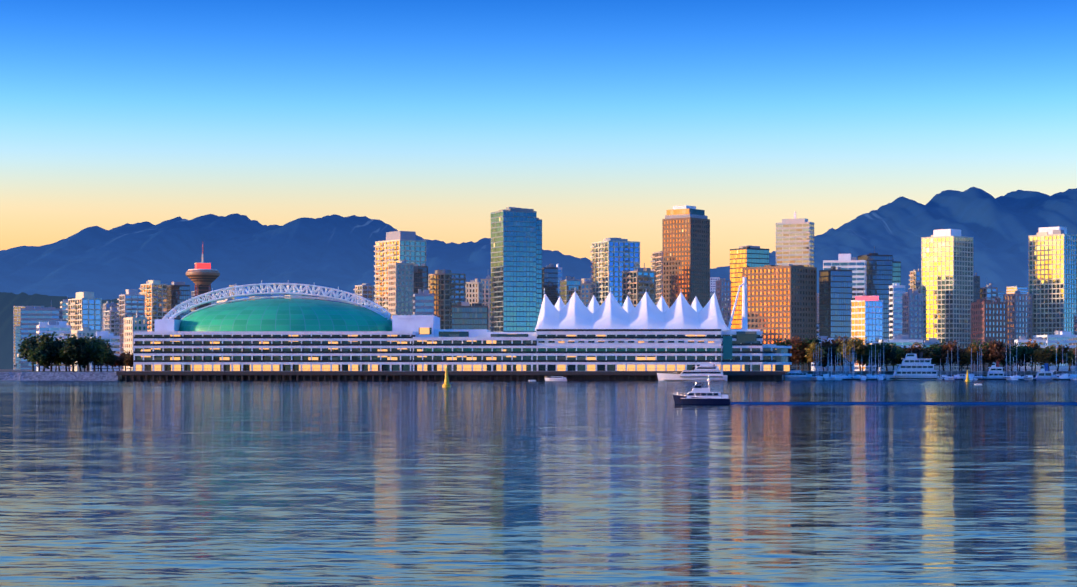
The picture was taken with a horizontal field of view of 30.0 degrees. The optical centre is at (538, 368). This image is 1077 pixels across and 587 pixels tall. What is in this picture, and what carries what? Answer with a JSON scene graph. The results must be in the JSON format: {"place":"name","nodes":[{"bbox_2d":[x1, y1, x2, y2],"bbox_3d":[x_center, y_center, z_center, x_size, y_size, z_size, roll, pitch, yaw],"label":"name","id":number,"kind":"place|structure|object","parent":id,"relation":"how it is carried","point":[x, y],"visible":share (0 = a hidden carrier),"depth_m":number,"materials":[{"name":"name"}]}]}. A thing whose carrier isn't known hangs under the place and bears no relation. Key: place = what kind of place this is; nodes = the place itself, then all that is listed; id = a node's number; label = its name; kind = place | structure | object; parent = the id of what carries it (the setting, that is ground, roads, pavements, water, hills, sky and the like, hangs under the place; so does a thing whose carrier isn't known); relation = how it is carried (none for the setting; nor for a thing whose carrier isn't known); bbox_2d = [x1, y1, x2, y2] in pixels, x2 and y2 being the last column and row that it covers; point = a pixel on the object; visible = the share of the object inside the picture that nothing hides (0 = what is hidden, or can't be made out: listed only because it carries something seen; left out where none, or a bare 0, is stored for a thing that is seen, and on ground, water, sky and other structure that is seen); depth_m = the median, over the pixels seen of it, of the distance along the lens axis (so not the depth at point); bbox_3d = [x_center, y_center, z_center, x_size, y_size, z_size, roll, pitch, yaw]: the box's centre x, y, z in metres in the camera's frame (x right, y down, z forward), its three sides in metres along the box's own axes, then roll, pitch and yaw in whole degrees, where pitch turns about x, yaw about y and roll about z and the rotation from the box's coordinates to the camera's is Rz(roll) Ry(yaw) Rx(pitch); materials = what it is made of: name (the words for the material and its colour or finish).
{"place":"outdoors","nodes":[
{"label":"outdoors","id":0,"kind":"place"},
{"bbox_2d":[0,369,20,370],"bbox_3d":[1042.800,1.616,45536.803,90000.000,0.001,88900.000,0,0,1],"label":"land","id":1,"kind":"structure","parent":0,"point":[8,370],"depth_m":1594.21,"materials":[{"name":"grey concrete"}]},
{"bbox_2d":[124,308,146,370],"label":"tower","id":2,"kind":"structure","parent":1,"relation":"on","point":[136,323],"depth_m":1130.86,"materials":[{"name":"beige concrete"}]},
{"bbox_2d":[26,337,1061,371],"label":"trees","id":3,"kind":"object","parent":1,"relation":"on","point":[102,352],"visible":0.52,"depth_m":1114.00,"materials":[{"name":"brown plant"}]},
{"bbox_2d":[17,330,1076,371],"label":"trees","id":4,"kind":"object","parent":1,"relation":"on","point":[72,350],"visible":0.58,"depth_m":1041.21,"materials":[{"name":"green plant"}]},
{"bbox_2d":[106,335,1076,371],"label":"trees","id":5,"kind":"object","parent":1,"relation":"on","point":[996,350],"visible":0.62,"depth_m":1125.12,"materials":[{"name":"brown plant"}]},
{"bbox_2d":[123,339,1071,370],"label":"trees","id":6,"kind":"object","parent":1,"relation":"on","point":[1041,356],"visible":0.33,"depth_m":1123.52,"materials":[{"name":"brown plant"}]},
{"bbox_2d":[811,336,852,370],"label":"building","id":7,"kind":"structure","parent":1,"relation":"on","point":[819,368],"depth_m":1179.51,"materials":[{"name":"white glass"}]},
{"bbox_2d":[879,335,922,370],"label":"building","id":8,"kind":"structure","parent":1,"relation":"on","point":[902,341],"depth_m":1188.07,"materials":[{"name":"white glass"}]},
{"bbox_2d":[923,334,948,370],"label":"building","id":9,"kind":"structure","parent":1,"relation":"on","point":[929,341],"depth_m":1198.62,"materials":[{"name":"white glass"}]},
{"bbox_2d":[804,334,1076,370],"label":"trees","id":10,"kind":"object","parent":1,"relation":"on","point":[851,345],"visible":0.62,"depth_m":1113.71,"materials":[{"name":"brown plant"}]},
{"bbox_2d":[973,272,979,301],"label":"tower","id":11,"kind":"structure","parent":1,"relation":"on","point":[976,287],"depth_m":1489.37,"materials":[{"name":"grey glass"}]},
{"bbox_2d":[980,283,997,299],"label":"tower","id":12,"kind":"structure","parent":1,"relation":"on","point":[992,293],"depth_m":1487.45,"materials":[{"name":"blue glass"}]},
{"bbox_2d":[1014,325,1045,370],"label":"building","id":13,"kind":"structure","parent":1,"relation":"on","point":[1023,339],"depth_m":1187.42,"materials":[{"name":"white concrete"}]},
{"bbox_2d":[15,326,20,369],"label":"tower","id":14,"kind":"structure","parent":0,"point":[17,342],"depth_m":2059.99,"materials":[{"name":"blue glass"}]},
{"bbox_2d":[13,306,25,369],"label":"building","id":15,"kind":"structure","parent":0,"point":[16,315],"depth_m":2426.06,"materials":[{"name":"beige concrete"}]},
{"bbox_2d":[21,306,62,370],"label":"building","id":16,"kind":"structure","parent":0,"point":[32,317],"depth_m":1493.16,"materials":[{"name":"blue glass"}]},
{"bbox_2d":[36,321,70,370],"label":"building","id":17,"kind":"structure","parent":0,"point":[62,329],"depth_m":1258.23,"materials":[{"name":"white glass"}]},
{"bbox_2d":[60,299,67,322],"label":"tower","id":18,"kind":"structure","parent":0,"point":[63,306],"depth_m":1783.89,"materials":[{"name":"white glass"}]},
{"bbox_2d":[71,322,95,370],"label":"building","id":19,"kind":"structure","parent":0,"point":[83,332],"depth_m":1229.76,"materials":[{"name":"white concrete"}]},
{"bbox_2d":[66,292,101,330],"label":"tower","id":20,"kind":"structure","parent":0,"point":[85,308],"depth_m":1397.65,"materials":[{"name":"blue glass"}]},
{"bbox_2d":[0,292,190,368],"bbox_3d":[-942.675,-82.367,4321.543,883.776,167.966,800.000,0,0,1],"label":"hill","id":21,"kind":"structure","parent":0,"point":[8,301],"depth_m":4232.30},
{"bbox_2d":[91,327,119,370],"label":"building","id":22,"kind":"structure","parent":0,"point":[110,336],"depth_m":1198.10,"materials":[{"name":"white concrete"}]},
{"bbox_2d":[103,301,116,330],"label":"tower","id":23,"kind":"structure","parent":0,"point":[107,305],"depth_m":2065.93,"materials":[{"name":"white glass"}]},
{"bbox_2d":[104,307,118,335],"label":"tower","id":24,"kind":"structure","parent":0,"point":[111,315],"depth_m":1649.24,"materials":[{"name":"white concrete"}]},
{"bbox_2d":[117,289,144,370],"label":"tower","id":25,"kind":"structure","parent":0,"point":[131,301],"depth_m":1501.08,"materials":[{"name":"blue glass"}]},
{"bbox_2d":[139,280,167,330],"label":"tower","id":26,"kind":"structure","parent":0,"point":[154,292],"depth_m":1599.12,"materials":[{"name":"beige concrete"}]},
{"bbox_2d":[167,282,189,319],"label":"tower","id":27,"kind":"structure","parent":0,"point":[178,293],"depth_m":1549.37,"materials":[{"name":"blue glass"}]},
{"bbox_2d":[191,291,196,311],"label":"building","id":28,"kind":"structure","parent":0,"point":[192,294],"depth_m":2577.27,"materials":[{"name":"grey glass"}]},
{"bbox_2d":[186,246,219,309],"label":"lookout tower","id":29,"kind":"structure","parent":0,"point":[202,276],"depth_m":1499.36,"materials":[{"name":"brown"}]},
{"bbox_2d":[217,298,238,304],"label":"building","id":30,"kind":"structure","parent":0,"point":[228,299],"depth_m":1749.71,"materials":[{"name":"white glass"}]},
{"bbox_2d":[229,285,247,300],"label":"tower","id":31,"kind":"structure","parent":0,"point":[240,297],"depth_m":2645.57,"materials":[{"name":"blue glass"}]},
{"bbox_2d":[354,283,374,307],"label":"tower","id":32,"kind":"structure","parent":0,"point":[365,290],"depth_m":1696.26,"materials":[{"name":"white concrete"}]},
{"bbox_2d":[374,231,425,311],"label":"tower","id":33,"kind":"structure","parent":0,"point":[399,246],"depth_m":1444.81,"materials":[{"name":"beige glass"}]},
{"bbox_2d":[388,261,413,317],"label":"tower","id":34,"kind":"structure","parent":0,"point":[400,286],"depth_m":1345.82,"materials":[{"name":"blue glass"}]},
{"bbox_2d":[414,263,427,293],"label":"tower","id":35,"kind":"structure","parent":0,"point":[421,277],"depth_m":1386.18,"materials":[{"name":"blue glass"}]},
{"bbox_2d":[413,289,433,314],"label":"building","id":36,"kind":"structure","parent":0,"point":[423,302],"depth_m":1255.02,"materials":[{"name":"blue glass"}]},
{"bbox_2d":[428,270,465,328],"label":"tower","id":37,"kind":"structure","parent":0,"point":[447,288],"depth_m":1392.20,"materials":[{"name":"beige glass"}]},
{"bbox_2d":[452,299,487,329],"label":"building","id":38,"kind":"structure","parent":0,"point":[465,315],"depth_m":1243.46,"materials":[{"name":"blue glass"}]},
{"bbox_2d":[465,279,482,305],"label":"tower","id":39,"kind":"structure","parent":0,"point":[474,290],"depth_m":1496.21,"materials":[{"name":"white concrete"}]},
{"bbox_2d":[481,275,490,331],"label":"tower","id":40,"kind":"structure","parent":0,"point":[487,291],"depth_m":1555.28,"materials":[{"name":"beige glass"}]},
{"bbox_2d":[491,207,536,331],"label":"green tower","id":41,"kind":"structure","parent":0,"point":[513,269],"depth_m":1340.34,"materials":[{"name":"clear glass"}]},
{"bbox_2d":[0,375,1076,586],"bbox_3d":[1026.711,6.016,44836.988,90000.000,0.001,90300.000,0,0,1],"label":"water","id":42,"kind":"structure","parent":0,"point":[120,483],"depth_m":104.20,"materials":[{"name":"blue liquid"}]},
{"bbox_2d":[0,371,117,380],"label":"seawall","id":43,"kind":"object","parent":42,"relation":"in","point":[56,376],"visible":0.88,"depth_m":996.09,"materials":[{"name":"grey stone"}]},
{"bbox_2d":[442,367,450,386],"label":"buoy","id":44,"kind":"object","parent":42,"relation":"in","point":[446,382],"visible":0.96,"depth_m":639.86,"materials":[{"name":"yellow"}]},
{"bbox_2d":[116,369,784,380],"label":"pier","id":45,"kind":"structure","parent":42,"relation":"in","point":[384,375],"depth_m":990.83,"materials":[{"name":"brown"}]},
{"bbox_2d":[133,315,791,370],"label":"convention center building","id":46,"kind":"structure","parent":45,"relation":"on","point":[416,343],"depth_m":1001.71,"materials":[{"name":"white glass"}]},
{"bbox_2d":[179,299,391,330],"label":"dome","id":47,"kind":"structure","parent":46,"relation":"on","point":[285,315],"depth_m":1020.19,"materials":[{"name":"green glass"}]},
{"bbox_2d":[163,281,391,320],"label":"arched roof truss","id":48,"kind":"object","parent":47,"relation":"on","point":[171,315],"visible":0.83,"depth_m":1044.78,"materials":[{"name":"white metal"}]},
{"bbox_2d":[535,291,728,331],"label":"sails","id":49,"kind":"object","parent":46,"relation":"on","point":[610,312],"visible":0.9,"depth_m":1015.15,"materials":[{"name":"white fabric"}]},
{"bbox_2d":[544,277,747,330],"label":"sail masts","id":50,"kind":"object","parent":46,"relation":"on","point":[744,308],"visible":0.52,"depth_m":1011.48,"materials":[{"name":"white"}]},
{"bbox_2d":[545,376,566,380],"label":"small boat","id":51,"kind":"object","parent":42,"relation":"on","point":[555,378],"visible":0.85,"depth_m":963.38,"materials":[{"name":"white"}]},
{"bbox_2d":[657,362,726,380],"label":"yacht","id":52,"kind":"object","parent":42,"relation":"on","point":[702,372],"visible":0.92,"depth_m":979.48,"materials":[{"name":"white"}]},
{"bbox_2d":[673,376,729,403],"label":"cruiser","id":53,"kind":"object","parent":42,"relation":"on","point":[698,394],"visible":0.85,"depth_m":339.99,"materials":[{"name":"white metal"}]},
{"bbox_2d":[782,365,812,379],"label":"boat","id":54,"kind":"object","parent":42,"relation":"on","point":[793,374],"visible":0.67,"depth_m":1053.04,"materials":[{"name":"white plastic"}]},
{"bbox_2d":[729,402,1076,404],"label":"wake","id":55,"kind":"object","parent":42,"relation":"on","point":[1072,403],"visible":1,"depth_m":338.76,"materials":[{"name":"liquid"}]},
{"bbox_2d":[886,350,938,379],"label":"yacht","id":56,"kind":"object","parent":42,"relation":"on","point":[911,366],"visible":0.88,"depth_m":1053.56,"materials":[{"name":"white"}]},
{"bbox_2d":[785,369,1076,377],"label":"moored boats","id":57,"kind":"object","parent":42,"relation":"in","point":[948,373],"depth_m":1099.85,"materials":[{"name":"grey"}]},
{"bbox_2d":[810,344,1076,379],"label":"sailboat masts","id":58,"kind":"object","parent":42,"relation":"in","point":[1056,376],"visible":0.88,"depth_m":1054.83,"materials":[{"name":"white"}]},
{"bbox_2d":[965,370,969,381],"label":"buoy","id":59,"kind":"object","parent":42,"relation":"in","point":[967,378],"visible":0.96,"depth_m":919.07,"materials":[{"name":"yellow"}]},
{"bbox_2d":[985,361,1004,378],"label":"yacht","id":60,"kind":"object","parent":42,"relation":"in","point":[995,371],"visible":0.73,"depth_m":1074.21,"materials":[{"name":"white"}]},
{"bbox_2d":[1034,363,1053,379],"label":"boat","id":61,"kind":"object","parent":42,"relation":"on","point":[1043,373],"visible":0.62,"depth_m":1076.55,"materials":[{"name":"white"}]},
{"bbox_2d":[0,187,1076,305],"bbox_3d":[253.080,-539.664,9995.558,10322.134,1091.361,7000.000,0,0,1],"label":"mountains","id":62,"kind":"structure","parent":0,"point":[946,204],"depth_m":9962.80,"materials":[{"name":"blue stone"}]},
{"bbox_2d":[0,0,1076,269],"label":"sky","id":63,"kind":"structure","parent":0,"point":[430,119],"materials":[{"name":"blue"}]},
{"bbox_2d":[537,218,541,320],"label":"tower","id":64,"kind":"structure","parent":0,"point":[539,262],"depth_m":1369.37,"materials":[{"name":"blue glass"}]},
{"bbox_2d":[542,264,557,305],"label":"tower","id":65,"kind":"structure","parent":0,"point":[550,281],"depth_m":1494.12,"materials":[{"name":"blue glass"}]},
{"bbox_2d":[556,264,561,297],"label":"tower","id":66,"kind":"structure","parent":0,"point":[559,273],"depth_m":1526.58,"materials":[{"name":"blue glass"}]},
{"bbox_2d":[560,276,580,304],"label":"tower","id":67,"kind":"structure","parent":0,"point":[569,286],"depth_m":1442.28,"materials":[{"name":"blue glass"}]},
{"bbox_2d":[581,277,591,306],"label":"tower","id":68,"kind":"structure","parent":0,"point":[586,292],"depth_m":1541.80,"materials":[{"name":"grey glass"}]},
{"bbox_2d":[591,238,639,306],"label":"tower","id":69,"kind":"structure","parent":0,"point":[613,259],"depth_m":1437.38,"materials":[{"name":"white glass"}]},
{"bbox_2d":[622,263,654,306],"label":"tower","id":70,"kind":"structure","parent":0,"point":[637,283],"depth_m":1341.47,"materials":[{"name":"blue glass"}]},
{"bbox_2d":[651,251,661,304],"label":"tower","id":71,"kind":"structure","parent":0,"point":[656,261],"depth_m":1612.83,"materials":[{"name":"beige concrete"}]},
{"bbox_2d":[662,205,709,307],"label":"brown tower","id":72,"kind":"structure","parent":0,"point":[686,250],"depth_m":1487.86,"materials":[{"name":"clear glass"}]},
{"bbox_2d":[710,277,719,293],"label":"building","id":73,"kind":"structure","parent":0,"point":[713,280],"depth_m":2952.43,"materials":[{"name":"grey glass"}]},
{"bbox_2d":[716,278,730,328],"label":"tower","id":74,"kind":"structure","parent":0,"point":[723,290],"depth_m":1452.43,"materials":[{"name":"grey glass"}]},
{"bbox_2d":[730,245,768,328],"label":"tower","id":75,"kind":"structure","parent":0,"point":[741,257],"depth_m":1539.09,"materials":[{"name":"yellow glass"}]},
{"bbox_2d":[742,257,816,370],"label":"building","id":76,"kind":"structure","parent":0,"point":[782,301],"depth_m":1283.40,"materials":[{"name":"brown glass"}]},
{"bbox_2d":[776,212,813,266],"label":"tower","id":77,"kind":"structure","parent":0,"point":[794,241],"depth_m":1638.50,"materials":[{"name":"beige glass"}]},
{"bbox_2d":[817,293,818,321],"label":"building","id":78,"kind":"structure","parent":0,"point":[817,307],"depth_m":3011.84,"materials":[{"name":"grey glass"}]},
{"bbox_2d":[819,266,851,339],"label":"tower","id":79,"kind":"structure","parent":0,"point":[835,290],"depth_m":1287.72,"materials":[{"name":"blue glass"}]},
{"bbox_2d":[823,254,866,299],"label":"tower","id":80,"kind":"structure","parent":0,"point":[858,268],"depth_m":1429.51,"materials":[{"name":"white glass"}]},
{"bbox_2d":[851,287,882,370],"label":"tower","id":81,"kind":"structure","parent":0,"point":[866,318],"depth_m":1239.46,"materials":[{"name":"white glass"}]},
{"bbox_2d":[855,296,877,300],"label":"building roof","id":82,"kind":"structure","parent":81,"relation":"attached to","point":[866,298],"depth_m":1232.26,"materials":[{"name":"red"}]},
{"bbox_2d":[858,246,892,339],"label":"tower","id":83,"kind":"structure","parent":0,"point":[879,275],"depth_m":1485.38,"materials":[{"name":"blue glass"}]},
{"bbox_2d":[889,283,904,339],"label":"tower","id":84,"kind":"structure","parent":0,"point":[896,291],"depth_m":1339.56,"materials":[{"name":"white glass"}]},
{"bbox_2d":[893,258,900,284],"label":"tower","id":85,"kind":"structure","parent":0,"point":[896,271],"depth_m":1507.68,"materials":[{"name":"teal glass"}]},
{"bbox_2d":[902,289,923,342],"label":"tower","id":86,"kind":"structure","parent":0,"point":[913,315],"depth_m":1289.11,"materials":[{"name":"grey glass"}]},
{"bbox_2d":[909,269,920,292],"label":"tower","id":87,"kind":"structure","parent":0,"point":[915,279],"depth_m":1588.01,"materials":[{"name":"beige glass"}]},
{"bbox_2d":[921,229,972,370],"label":"gold tower","id":88,"kind":"structure","parent":0,"point":[947,272],"depth_m":1334.19,"materials":[{"name":"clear glass"}]},
{"bbox_2d":[971,290,1006,370],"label":"tower","id":89,"kind":"structure","parent":0,"point":[988,319],"depth_m":1285.66,"materials":[{"name":"brown glass"}]},
{"bbox_2d":[998,292,1005,301],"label":"building","id":90,"kind":"structure","parent":0,"point":[1000,295],"depth_m":3047.70,"materials":[{"name":"blue glass"}]},
{"bbox_2d":[1006,286,1027,293],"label":"tower","id":91,"kind":"structure","parent":0,"point":[1013,289],"depth_m":2689.97,"materials":[{"name":"beige glass"}]},
{"bbox_2d":[1003,291,1031,370],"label":"tower","id":92,"kind":"structure","parent":0,"point":[1019,312],"depth_m":1336.44,"materials":[{"name":"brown glass"}]},
{"bbox_2d":[1028,226,1076,339],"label":"gold tower","id":93,"kind":"structure","parent":0,"point":[1052,270],"depth_m":1334.00,"materials":[{"name":"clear glass"}]},
{"bbox_2d":[1033,331,1076,370],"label":"low building","id":94,"kind":"structure","parent":0,"point":[1063,338],"depth_m":1231.05,"materials":[{"name":"white glass"}]},
{"bbox_2d":[1074,315,1076,334],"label":"building","id":95,"kind":"structure","parent":0,"point":[1075,324],"depth_m":1297.47,"materials":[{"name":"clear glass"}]}
]}

